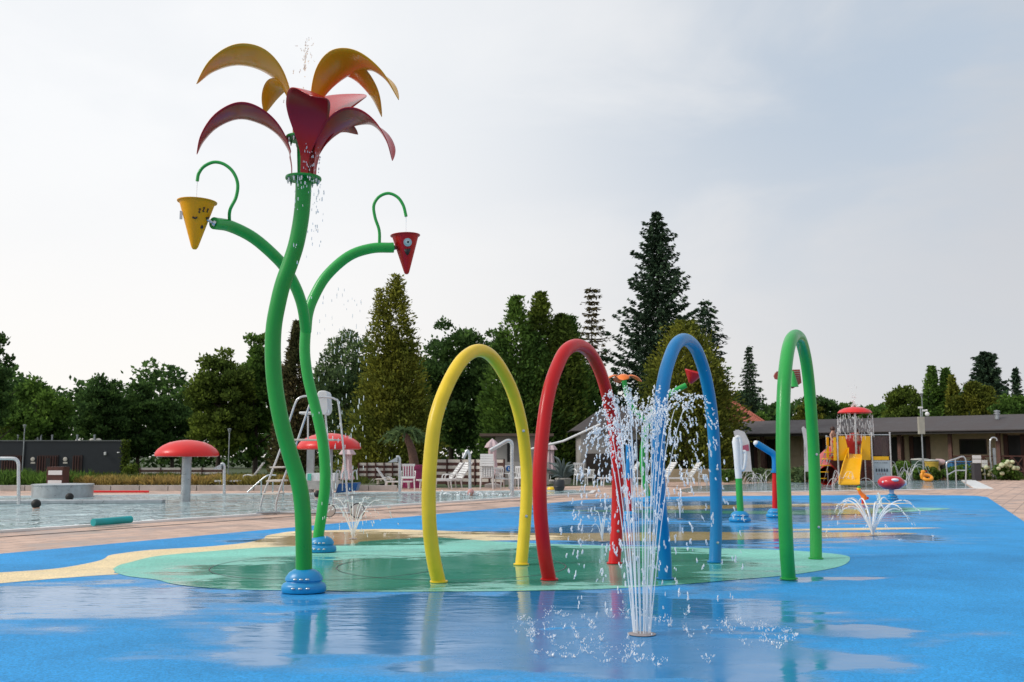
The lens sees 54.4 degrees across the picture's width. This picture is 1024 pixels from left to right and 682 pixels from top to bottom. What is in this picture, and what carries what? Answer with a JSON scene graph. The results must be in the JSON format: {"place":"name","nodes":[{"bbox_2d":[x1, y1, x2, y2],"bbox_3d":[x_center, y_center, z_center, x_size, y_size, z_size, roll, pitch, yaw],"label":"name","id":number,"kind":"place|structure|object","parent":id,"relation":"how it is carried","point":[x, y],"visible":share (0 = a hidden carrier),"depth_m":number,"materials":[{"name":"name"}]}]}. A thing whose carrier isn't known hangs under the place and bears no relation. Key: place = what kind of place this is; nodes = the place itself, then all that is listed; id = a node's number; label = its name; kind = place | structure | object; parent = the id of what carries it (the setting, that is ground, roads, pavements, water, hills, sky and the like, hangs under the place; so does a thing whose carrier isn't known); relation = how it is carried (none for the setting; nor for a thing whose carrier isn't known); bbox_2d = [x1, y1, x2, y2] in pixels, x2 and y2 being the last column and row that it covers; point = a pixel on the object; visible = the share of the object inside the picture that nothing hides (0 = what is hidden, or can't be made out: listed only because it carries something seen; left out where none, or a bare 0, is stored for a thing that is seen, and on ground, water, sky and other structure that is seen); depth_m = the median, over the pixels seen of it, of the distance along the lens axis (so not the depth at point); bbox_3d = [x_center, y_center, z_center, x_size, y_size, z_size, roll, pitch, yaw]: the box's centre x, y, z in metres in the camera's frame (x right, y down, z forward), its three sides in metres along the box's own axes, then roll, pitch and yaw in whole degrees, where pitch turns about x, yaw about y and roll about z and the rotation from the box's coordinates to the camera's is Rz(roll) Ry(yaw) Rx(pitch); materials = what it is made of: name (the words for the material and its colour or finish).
{"place":"outdoors","nodes":[
{"label":"outdoors","id":0,"kind":"place"},
{"bbox_2d":[128,474,384,484],"bbox_3d":[-32.250,6.258,45.226,55.500,0.050,20.710,0,-7,0],"label":"planting bed","id":1,"kind":"object","parent":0,"point":[372,483],"visible":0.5,"depth_m":38.15,"materials":[{"name":"soil"}]},
{"bbox_2d":[0,467,98,484],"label":"meadow grass","id":2,"kind":"structure","parent":1,"relation":"on","point":[7,477],"depth_m":35.37,"materials":[{"name":"green plant"}]},
{"bbox_2d":[139,468,222,474],"bbox_3d":[-17.120,6.858,51.524,4.319,0.597,0.100,0,-7,0],"label":"striped fence","id":3,"kind":"object","parent":1,"relation":"on","point":[206,471],"visible":0.44,"depth_m":51.55,"materials":[{"name":"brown wood"}]},
{"bbox_2d":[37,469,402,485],"bbox_3d":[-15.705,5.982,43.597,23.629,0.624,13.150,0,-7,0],"label":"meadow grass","id":4,"kind":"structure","parent":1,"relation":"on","point":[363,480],"depth_m":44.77,"materials":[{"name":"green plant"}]},
{"bbox_2d":[358,463,401,484],"bbox_3d":[-5.396,5.436,40.615,1.783,0.928,0.100,0,-7,0],"label":"striped fence","id":5,"kind":"object","parent":1,"relation":"on","point":[385,469],"visible":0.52,"depth_m":40.64,"materials":[{"name":"white wood"}]},
{"bbox_2d":[317,272,450,473],"bbox_3d":[-6.530,1.795,51.966,6.623,10.935,6.587,5,-8,-38],"label":"conifer","id":6,"kind":"object","parent":1,"relation":"on","point":[394,369],"visible":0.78,"depth_m":51.43,"materials":[{"name":"green plant"}]},
{"bbox_2d":[0,490,582,529],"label":"pool water","id":7,"kind":"structure","parent":0,"point":[15,516],"depth_m":23.86,"materials":[{"name":"blue liquid"}]},
{"bbox_2d":[31,483,94,497],"bbox_3d":[-13.256,4.414,29.384,1.720,0.390,1.720,0,-7,0],"label":"pool drum","id":8,"kind":"object","parent":7,"relation":"on","point":[60,490],"visible":0.98,"depth_m":28.72,"materials":[{"name":"concrete"}]},
{"bbox_2d":[0,499,165,503],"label":"lane rope","id":9,"kind":"object","parent":7,"relation":"on","point":[123,501],"visible":0.97,"depth_m":25.26,"materials":[{"name":"plastic"}]},
{"bbox_2d":[90,516,132,525],"bbox_3d":[-6.902,3.106,17.192,0.123,0.124,0.848,-3,-7,23],"label":"pool noodle","id":10,"kind":"object","parent":7,"relation":"on","point":[110,520],"visible":1,"depth_m":17.12,"materials":[{"name":"teal plastic"}]},
{"bbox_2d":[154,440,218,501],"bbox_3d":[-8.721,3.524,26.667,1.664,1.737,1.664,0,-7,0],"label":"mushroom fountain","id":11,"kind":"object","parent":7,"relation":"in","point":[186,450],"visible":0.97,"depth_m":26.33,"materials":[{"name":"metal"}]},
{"bbox_2d":[297,433,360,494],"bbox_3d":[-5.642,3.848,30.670,1.962,2.008,1.962,0,-7,0],"label":"mushroom fountain","id":12,"kind":"object","parent":7,"relation":"in","point":[350,443],"visible":0.59,"depth_m":30.18,"materials":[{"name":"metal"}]},
{"bbox_2d":[313,288,389,537],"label":"falling drops","id":13,"kind":"object","parent":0,"point":[339,423],"visible":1,"depth_m":10.56,"materials":[{"name":"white liquid"}]},
{"bbox_2d":[127,457,650,487],"bbox_3d":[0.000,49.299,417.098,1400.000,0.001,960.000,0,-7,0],"label":"ground","id":14,"kind":"structure","parent":0,"point":[238,469],"depth_m":75.88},
{"bbox_2d":[0,331,16,438],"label":"broadleaf tree","id":15,"kind":"object","parent":14,"relation":"on","point":[6,400],"visible":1,"depth_m":50.03,"materials":[{"name":"green plant"}]},
{"bbox_2d":[0,374,77,439],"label":"broadleaf tree","id":16,"kind":"object","parent":14,"relation":"on","point":[38,421],"visible":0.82,"depth_m":63.22,"materials":[{"name":"green plant"}]},
{"bbox_2d":[0,435,127,473],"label":"dark building","id":17,"kind":"structure","parent":14,"relation":"on","point":[98,454],"depth_m":61.60,"materials":[{"name":"brown wood"}]},
{"bbox_2d":[1,455,23,471],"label":"slatted door","id":18,"kind":"structure","parent":17,"relation":"in","point":[6,464],"depth_m":61.46,"materials":[{"name":"brown wood"}]},
{"bbox_2d":[36,455,58,472],"bbox_3d":[-28.678,7.801,61.454,1.284,1.494,0.115,0,-7,0],"label":"slatted door","id":19,"kind":"structure","parent":17,"relation":"in","point":[41,459],"depth_m":61.46,"materials":[{"name":"brown wood"}]},
{"bbox_2d":[70,372,132,439],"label":"broadleaf tree","id":20,"kind":"object","parent":14,"relation":"on","point":[103,407],"visible":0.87,"depth_m":67.46,"materials":[{"name":"green plant"}]},
{"bbox_2d":[117,379,169,470],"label":"broadleaf tree","id":21,"kind":"object","parent":14,"relation":"on","point":[144,407],"visible":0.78,"depth_m":69.27,"materials":[{"name":"green plant"}]},
{"bbox_2d":[148,387,203,467],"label":"broadleaf tree","id":22,"kind":"object","parent":14,"relation":"on","point":[175,415],"visible":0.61,"depth_m":71.09,"materials":[{"name":"green plant"}]},
{"bbox_2d":[176,346,260,466],"bbox_3d":[-17.617,4.177,59.898,5.012,7.840,4.094,0,-7,0],"label":"broadleaf tree","id":23,"kind":"object","parent":14,"relation":"on","point":[213,390],"visible":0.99,"depth_m":59.21,"materials":[{"name":"green plant"}]},
{"bbox_2d":[231,332,287,473],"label":"broadleaf tree","id":24,"kind":"object","parent":14,"relation":"on","point":[255,361],"visible":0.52,"depth_m":61.42,"materials":[{"name":"green plant"}]},
{"bbox_2d":[264,319,318,473],"bbox_3d":[-12.560,3.320,57.969,3.681,9.316,3.001,0,-7,0],"label":"conifer","id":25,"kind":"object","parent":14,"relation":"on","point":[292,380],"visible":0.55,"depth_m":57.56,"materials":[{"name":"green plant"}]},
{"bbox_2d":[312,327,373,460],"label":"broadleaf tree","id":26,"kind":"object","parent":14,"relation":"on","point":[331,373],"visible":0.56,"depth_m":69.16,"materials":[{"name":"green plant"}]},
{"bbox_2d":[378,424,425,464],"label":"palm tree","id":27,"kind":"object","parent":14,"relation":"on","point":[417,434],"visible":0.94,"depth_m":40.63,"materials":[{"name":"green plant"}]},
{"bbox_2d":[416,315,494,462],"bbox_3d":[-3.847,3.315,61.987,6.470,10.030,5.101,-3,-7,24],"label":"broadleaf tree","id":28,"kind":"object","parent":14,"relation":"on","point":[459,414],"visible":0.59,"depth_m":61.00,"materials":[{"name":"green plant"}]},
{"bbox_2d":[0,351,964,467],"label":"woodland","id":29,"kind":"object","parent":14,"relation":"on","point":[167,385],"visible":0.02,"depth_m":102.61,"materials":[{"name":"green plant"}]},
{"bbox_2d":[479,433,553,461],"bbox_3d":[0.210,5.577,47.474,3.365,2.217,5.000,0,-7,0],"label":"hut","id":30,"kind":"object","parent":14,"relation":"on","point":[503,452],"visible":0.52,"depth_m":45.71,"materials":[{"name":"white paint"}]},
{"bbox_2d":[470,294,575,477],"bbox_3d":[0.481,2.542,56.090,6.166,10.444,5.226,0,-7,0],"label":"conifer","id":31,"kind":"object","parent":14,"relation":"on","point":[506,349],"visible":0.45,"depth_m":55.54,"materials":[{"name":"green plant"}]},
{"bbox_2d":[497,459,548,484],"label":"garden wall","id":32,"kind":"structure","parent":14,"relation":"on","point":[507,467],"depth_m":42.61,"materials":[{"name":"white paint"}]},
{"bbox_2d":[511,290,591,478],"bbox_3d":[2.056,2.466,57.181,5.917,10.883,5.170,0,-7,0],"label":"conifer","id":33,"kind":"object","parent":14,"relation":"on","point":[557,331],"visible":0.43,"depth_m":56.67,"materials":[{"name":"green plant"}]},
{"bbox_2d":[547,456,582,484],"bbox_3d":[2.055,5.489,42.354,2.144,1.221,1.290,-1,-7,10],"label":"agave","id":34,"kind":"object","parent":14,"relation":"on","point":[563,472],"visible":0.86,"depth_m":42.35,"materials":[{"name":"green plant"}]},
{"bbox_2d":[553,315,602,462],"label":"conifer","id":35,"kind":"object","parent":14,"relation":"on","point":[593,399],"visible":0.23,"depth_m":57.76,"materials":[{"name":"green plant"}]},
{"bbox_2d":[577,287,612,380],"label":"larch tree","id":36,"kind":"object","parent":14,"relation":"on","point":[592,320],"visible":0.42,"depth_m":66.50,"materials":[{"name":"green plant"}]},
{"bbox_2d":[567,406,642,481],"bbox_3d":[4.923,5.356,51.727,3.962,3.954,4.600,0,-7,0],"label":"grey kiosk","id":37,"kind":"object","parent":14,"relation":"on","point":[591,453],"visible":0.43,"depth_m":49.72,"materials":[{"name":"paint"}]},
{"bbox_2d":[586,454,611,481],"bbox_3d":[4.342,6.353,49.584,1.289,1.481,0.050,0,-7,0],"label":"doorway","id":38,"kind":"structure","parent":37,"relation":"in","point":[590,459],"depth_m":49.58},
{"bbox_2d":[598,211,729,455],"bbox_3d":[9.042,0.051,62.702,9.622,16.680,9.136,0,-7,0],"label":"spruce tree","id":39,"kind":"object","parent":14,"relation":"on","point":[658,263],"visible":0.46,"depth_m":62.17,"materials":[{"name":"green plant"}]},
{"bbox_2d":[633,319,754,480],"bbox_3d":[8.785,2.920,49.723,6.663,8.196,6.265,0,-7,0],"label":"conifer","id":40,"kind":"object","parent":14,"relation":"on","point":[729,424],"visible":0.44,"depth_m":48.86,"materials":[{"name":"green plant"}]},
{"bbox_2d":[682,299,751,468],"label":"spruce tree","id":41,"kind":"object","parent":14,"relation":"on","point":[708,322],"visible":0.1,"depth_m":66.29,"materials":[{"name":"green plant"}]},
{"bbox_2d":[735,346,767,415],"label":"spruce tree","id":42,"kind":"object","parent":14,"relation":"on","point":[752,397],"visible":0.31,"depth_m":95.96,"materials":[{"name":"green plant"}]},
{"bbox_2d":[742,468,771,481],"bbox_3d":[11.343,6.191,45.931,1.486,0.751,1.187,0,-7,0],"label":"shrub","id":43,"kind":"object","parent":14,"relation":"on","point":[767,474],"visible":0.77,"depth_m":45.66,"materials":[{"name":"green plant"}]},
{"bbox_2d":[790,466,808,482],"bbox_3d":[13.492,6.098,45.614,1.817,0.869,1.388,0,-7,0],"label":"shrub","id":44,"kind":"object","parent":14,"relation":"on","point":[797,474],"visible":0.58,"depth_m":45.49,"materials":[{"name":"green plant"}]},
{"bbox_2d":[791,401,827,419],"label":"broadleaf tree","id":45,"kind":"object","parent":14,"relation":"on","point":[799,415],"visible":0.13,"depth_m":87.57,"materials":[{"name":"green plant"}]},
{"bbox_2d":[816,394,842,418],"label":"broadleaf tree","id":46,"kind":"object","parent":14,"relation":"on","point":[832,406],"visible":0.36,"depth_m":87.39,"materials":[{"name":"green plant"}]},
{"bbox_2d":[728,410,1023,475],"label":"veranda building","id":47,"kind":"structure","parent":14,"relation":"on","point":[947,438],"depth_m":59.75,"materials":[{"name":"beige paint"}]},
{"bbox_2d":[888,436,904,466],"bbox_3d":[23.655,7.081,61.347,1.083,2.402,0.110,-6,-9,43],"label":"door","id":48,"kind":"structure","parent":47,"relation":"in","point":[894,454],"depth_m":61.40,"materials":[{"name":"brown wood"}]},
{"bbox_2d":[909,436,930,474],"bbox_3d":[24.736,6.960,60.322,1.251,2.407,0.110,-6,-9,43],"label":"door","id":49,"kind":"structure","parent":47,"relation":"in","point":[915,448],"depth_m":60.42,"materials":[{"name":"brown wood"}]},
{"bbox_2d":[959,439,986,453],"bbox_3d":[26.973,6.183,58.261,1.530,0.899,0.110,-6,-9,43],"label":"window","id":50,"kind":"structure","parent":47,"relation":"in","point":[966,446],"depth_m":58.22,"materials":[{"name":"black glass"}]},
{"bbox_2d":[1003,434,1023,475],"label":"door","id":51,"kind":"structure","parent":47,"relation":"in","point":[1013,445],"depth_m":56.67,"materials":[{"name":"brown wood"}]},
{"bbox_2d":[880,384,921,417],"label":"broadleaf tree","id":52,"kind":"object","parent":14,"relation":"on","point":[899,398],"visible":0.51,"depth_m":79.58,"materials":[{"name":"green plant"}]},
{"bbox_2d":[918,365,958,416],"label":"conifer","id":53,"kind":"object","parent":14,"relation":"on","point":[933,390],"visible":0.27,"depth_m":76.92,"materials":[{"name":"green plant"}]},
{"bbox_2d":[944,374,1002,415],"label":"conifer","id":54,"kind":"object","parent":14,"relation":"on","point":[977,400],"visible":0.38,"depth_m":74.65,"materials":[{"name":"green plant"}]},
{"bbox_2d":[965,351,1011,414],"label":"pine tree","id":55,"kind":"object","parent":14,"relation":"on","point":[986,372],"visible":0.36,"depth_m":87.75,"materials":[{"name":"green plant"}]},
{"bbox_2d":[986,390,1023,414],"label":"broadleaf tree","id":56,"kind":"object","parent":14,"relation":"on","point":[1009,404],"visible":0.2,"depth_m":71.50,"materials":[{"name":"green plant"}]},
{"bbox_2d":[991,459,1022,479],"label":"shrub","id":57,"kind":"object","parent":14,"relation":"on","point":[1006,469],"visible":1,"depth_m":49.39,"materials":[{"name":"green plant"}]},
{"bbox_2d":[1009,366,1023,396],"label":"spruce tree","id":58,"kind":"object","parent":14,"relation":"on","point":[1015,382],"visible":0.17,"depth_m":86.02,"materials":[{"name":"green plant"}]},
{"bbox_2d":[0,495,1023,681],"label":"splash pad","id":59,"kind":"object","parent":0,"point":[945,603],"visible":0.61,"depth_m":7.43,"materials":[{"name":"blue rubber"}]},
{"bbox_2d":[196,43,398,593],"bbox_3d":[-1.926,-0.231,9.027,1.682,4.939,1.281,5,-8,-37],"label":"giant flower","id":60,"kind":"object","parent":59,"relation":"on","point":[319,119],"visible":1,"depth_m":9.17,"materials":[{"name":"red paint"}]},
{"bbox_2d":[283,37,324,298],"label":"falling water","id":61,"kind":"structure","parent":60,"relation":"attached to","point":[304,68],"depth_m":9.26,"materials":[{"name":"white liquid"}]},
{"bbox_2d":[0,529,915,582],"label":"yellow surfacing","id":62,"kind":"structure","parent":59,"relation":"on","point":[106,565],"depth_m":14.68,"materials":[{"name":"rubber"}]},
{"bbox_2d":[327,496,409,538],"bbox_3d":[-2.266,2.609,14.746,1.376,0.621,1.081,5,-8,-36],"label":"ground fountain","id":63,"kind":"object","parent":62,"relation":"on","point":[352,531],"visible":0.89,"depth_m":14.58,"materials":[{"name":"liquid"}]},
{"bbox_2d":[113,537,849,591],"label":"green surfacing","id":64,"kind":"structure","parent":59,"relation":"on","point":[482,562],"depth_m":10.85,"materials":[{"name":"rubber"}]},
{"bbox_2d":[177,160,419,552],"bbox_3d":[-2.673,0.242,12.339,0.906,4.750,3.539,-6,-9,41],"label":"bucket plant","id":65,"kind":"object","parent":64,"relation":"on","point":[195,212],"visible":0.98,"depth_m":12.64,"materials":[{"name":"green plastic"}]},
{"bbox_2d":[421,344,532,582],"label":"water arch","id":66,"kind":"structure","parent":64,"relation":"on","point":[466,356],"depth_m":10.04,"materials":[{"name":"yellow paint"}]},
{"bbox_2d":[532,339,623,580],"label":"water arch","id":67,"kind":"structure","parent":64,"relation":"on","point":[567,349],"depth_m":9.97,"materials":[{"name":"red paint"}]},
{"bbox_2d":[651,333,721,579],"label":"water arch","id":68,"kind":"structure","parent":64,"relation":"on","point":[678,342],"depth_m":10.82,"materials":[{"name":"blue paint"}]},
{"bbox_2d":[776,329,823,579],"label":"water arch","id":69,"kind":"structure","parent":64,"relation":"on","point":[794,338],"depth_m":10.26,"materials":[{"name":"green paint"}]},
{"bbox_2d":[623,444,637,520],"bbox_3d":[2.208,2.668,18.829,0.360,1.420,0.300,0,-7,0],"label":"spray post","id":70,"kind":"object","parent":59,"relation":"on","point":[627,461],"visible":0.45,"depth_m":18.78,"materials":[{"name":"blue plastic"}]},
{"bbox_2d":[609,369,698,502],"bbox_3d":[3.729,2.460,26.102,2.630,3.498,1.036,0,-7,0],"label":"water plant","id":71,"kind":"object","parent":59,"relation":"on","point":[692,376],"visible":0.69,"depth_m":26.12,"materials":[{"name":"orange metal"}]},
{"bbox_2d":[512,385,797,665],"bbox_3d":[0.971,1.156,6.883,1.936,1.721,2.142,0,-7,0],"label":"ground fountain","id":72,"kind":"object","parent":59,"relation":"on","point":[647,605],"visible":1,"depth_m":6.87,"materials":[{"name":"liquid"}]},
{"bbox_2d":[729,435,750,521],"bbox_3d":[4.217,2.547,18.499,0.410,1.585,0.340,0,-7,0],"label":"spoon post","id":73,"kind":"object","parent":59,"relation":"on","point":[740,461],"visible":0.94,"depth_m":18.46,"materials":[{"name":"white plastic"}]},
{"bbox_2d":[560,508,949,514],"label":"green surfacing","id":74,"kind":"structure","parent":59,"relation":"on","point":[825,512],"depth_m":21.73,"materials":[{"name":"rubber"}]},
{"bbox_2d":[753,441,777,516],"bbox_3d":[5.106,2.736,19.802,0.574,1.509,0.300,0,-7,0],"label":"spray post","id":75,"kind":"object","parent":59,"relation":"on","point":[772,511],"visible":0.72,"depth_m":19.77,"materials":[{"name":"blue plastic"}]},
{"bbox_2d":[634,503,905,509],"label":"yellow surfacing","id":76,"kind":"structure","parent":59,"relation":"on","point":[693,507],"depth_m":23.90,"materials":[{"name":"rubber"}]},
{"bbox_2d":[740,528,922,530],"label":"yellow surfacing","id":77,"kind":"structure","parent":59,"relation":"on","point":[833,529],"depth_m":16.46,"materials":[{"name":"rubber"}]},
{"bbox_2d":[826,497,933,540],"bbox_3d":[5.454,2.680,15.202,1.432,0.592,1.704,3,-7,-23],"label":"ground fountain","id":78,"kind":"object","parent":59,"relation":"on","point":[872,525],"visible":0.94,"depth_m":15.18,"materials":[{"name":"liquid"}]},
{"bbox_2d":[878,476,906,499],"bbox_3d":[10.416,4.033,27.330,0.708,0.658,0.708,-6,-9,40],"label":"toadstool seat","id":79,"kind":"object","parent":59,"relation":"on","point":[891,484],"visible":0.98,"depth_m":27.14,"materials":[{"name":"red plastic"}]},
{"bbox_2d":[0,479,1023,553],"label":"deck","id":80,"kind":"structure","parent":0,"point":[1008,495],"depth_m":20.41,"materials":[{"name":"beige concrete"}]},
{"bbox_2d":[0,457,20,503],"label":"handrail","id":81,"kind":"object","parent":80,"relation":"on","point":[16,460],"visible":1,"depth_m":24.66,"materials":[{"name":"metal"}]},
{"bbox_2d":[46,467,69,482],"bbox_3d":[-15.755,4.780,34.517,0.560,0.836,0.525,0,-7,0],"label":"towel cabinet","id":82,"kind":"object","parent":80,"relation":"on","point":[57,474],"visible":0.76,"depth_m":34.29,"materials":[{"name":"brown wood"}]},
{"bbox_2d":[69,472,290,484],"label":"ornamental grass","id":83,"kind":"structure","parent":80,"relation":"on","point":[144,479],"depth_m":35.30,"materials":[{"name":"plant"}]},
{"bbox_2d":[0,485,396,490],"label":"retaining wall","id":84,"kind":"structure","parent":80,"relation":"on","point":[205,487],"depth_m":34.75,"materials":[{"name":"concrete"}]},
{"bbox_2d":[0,490,595,532],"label":"pool rim","id":85,"kind":"object","parent":80,"relation":"on","point":[137,522],"visible":0.8,"depth_m":19.32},
{"bbox_2d":[2,495,598,536],"bbox_3d":[-6.731,3.118,16.456,0.367,0.003,35.269,-4,-8,33],"label":"drain channel","id":86,"kind":"object","parent":80,"relation":"on","point":[244,519],"visible":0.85,"depth_m":18.18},
{"bbox_2d":[256,391,364,517],"bbox_3d":[-4.159,2.310,20.575,2.554,2.632,2.092,0,-7,0],"label":"lifeguard chair","id":87,"kind":"object","parent":80,"relation":"on","point":[325,399],"visible":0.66,"depth_m":20.93,"materials":[{"name":"metal"}]},
{"bbox_2d":[306,473,341,488],"bbox_3d":[-6.215,4.617,32.837,1.098,0.514,0.700,0,-7,0],"label":"counter","id":88,"kind":"object","parent":80,"relation":"on","point":[313,480],"visible":0.59,"depth_m":32.68,"materials":[{"name":"white paint"}]},
{"bbox_2d":[334,470,360,492],"bbox_3d":[-5.112,4.366,31.043,0.716,0.721,0.722,0,-7,0],"label":"pool lift","id":89,"kind":"object","parent":80,"relation":"on","point":[354,486],"visible":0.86,"depth_m":30.70,"materials":[{"name":"metal"}]},
{"bbox_2d":[339,450,355,482],"bbox_3d":[-5.747,4.442,34.720,0.620,1.556,0.600,0,-7,0],"label":"closed parasol","id":90,"kind":"object","parent":80,"relation":"on","point":[348,457],"visible":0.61,"depth_m":34.64,"materials":[{"name":"white fabric"}]},
{"bbox_2d":[402,465,422,487],"bbox_3d":[-3.596,5.194,38.257,1.260,0.870,1.260,0,-7,0],"label":"chair","id":91,"kind":"object","parent":80,"relation":"on","point":[418,469],"visible":0.34,"depth_m":37.69,"materials":[{"name":"plastic"}]},
{"bbox_2d":[436,459,504,486],"bbox_3d":[-1.794,5.368,40.617,3.629,1.064,0.092,-4,-8,34],"label":"striped fence","id":92,"kind":"object","parent":80,"relation":"on","point":[444,467],"visible":0.38,"depth_m":40.70,"materials":[{"name":"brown wood"}]},
{"bbox_2d":[665,469,808,481],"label":"wall","id":93,"kind":"structure","parent":80,"relation":"on","point":[675,472],"depth_m":46.66,"materials":[{"name":"beige paint"}]},
{"bbox_2d":[892,459,910,479],"bbox_3d":[19.401,6.427,49.605,0.985,1.072,1.212,0,-7,0],"label":"shrub","id":94,"kind":"object","parent":80,"relation":"on","point":[900,464],"visible":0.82,"depth_m":49.39,"materials":[{"name":"green plant"}]},
{"bbox_2d":[917,407,929,469],"bbox_3d":[20.192,5.014,48.672,0.549,3.609,0.267,0,-7,0],"label":"camera mast","id":95,"kind":"object","parent":80,"relation":"on","point":[921,424],"visible":0.97,"depth_m":48.72,"materials":[{"name":"metal"}]},
{"bbox_2d":[971,455,981,480],"bbox_3d":[22.631,6.198,48.576,0.420,1.235,0.325,0,-7,0],"label":"trash bin","id":96,"kind":"object","parent":80,"relation":"on","point":[976,468],"visible":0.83,"depth_m":48.45,"materials":[{"name":"metal"}]},
{"bbox_2d":[0,0,1023,456],"label":"sky","id":97,"kind":"structure","parent":0,"point":[848,175],"materials":[{"name":"white"}]},
{"bbox_2d":[734,430,751,471],"bbox_3d":[9.216,4.667,39.733,0.692,2.255,0.059,0,-7,3],"label":"beach flag","id":98,"kind":"object","parent":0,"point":[745,440],"visible":0.49,"depth_m":39.76,"materials":[{"name":"fabric"}]},
{"bbox_2d":[676,480,969,491],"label":"toddler pool water","id":99,"kind":"structure","parent":0,"point":[912,484],"depth_m":39.30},
{"bbox_2d":[820,432,891,485],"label":"slide tower","id":100,"kind":"structure","parent":99,"relation":"on","point":[873,464],"depth_m":40.76,"materials":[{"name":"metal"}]},
{"bbox_2d":[837,380,873,453],"bbox_3d":[14.199,3.321,41.191,1.465,3.463,1.396,0,-7,0],"label":"shower mushroom","id":101,"kind":"object","parent":100,"relation":"on","point":[855,410],"visible":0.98,"depth_m":40.98,"materials":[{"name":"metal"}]},
{"bbox_2d":[941,464,970,479],"bbox_3d":[22.083,6.506,49.348,1.489,0.873,1.309,0,-7,0],"label":"shrub","id":102,"kind":"object","parent":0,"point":[960,475],"visible":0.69,"depth_m":49.13,"materials":[{"name":"green plant"}]},
{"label":"pool gutter","id":103,"kind":"structure","parent":0,"visible":0},
{"bbox_2d":[489,439,513,496],"bbox_3d":[-0.306,3.715,29.070,0.730,1.708,0.116,0,-7,0],"label":"massage spout","id":104,"kind":"object","parent":103,"relation":"on","point":[500,444],"visible":0.99,"depth_m":29.06,"materials":[{"name":"metal"}]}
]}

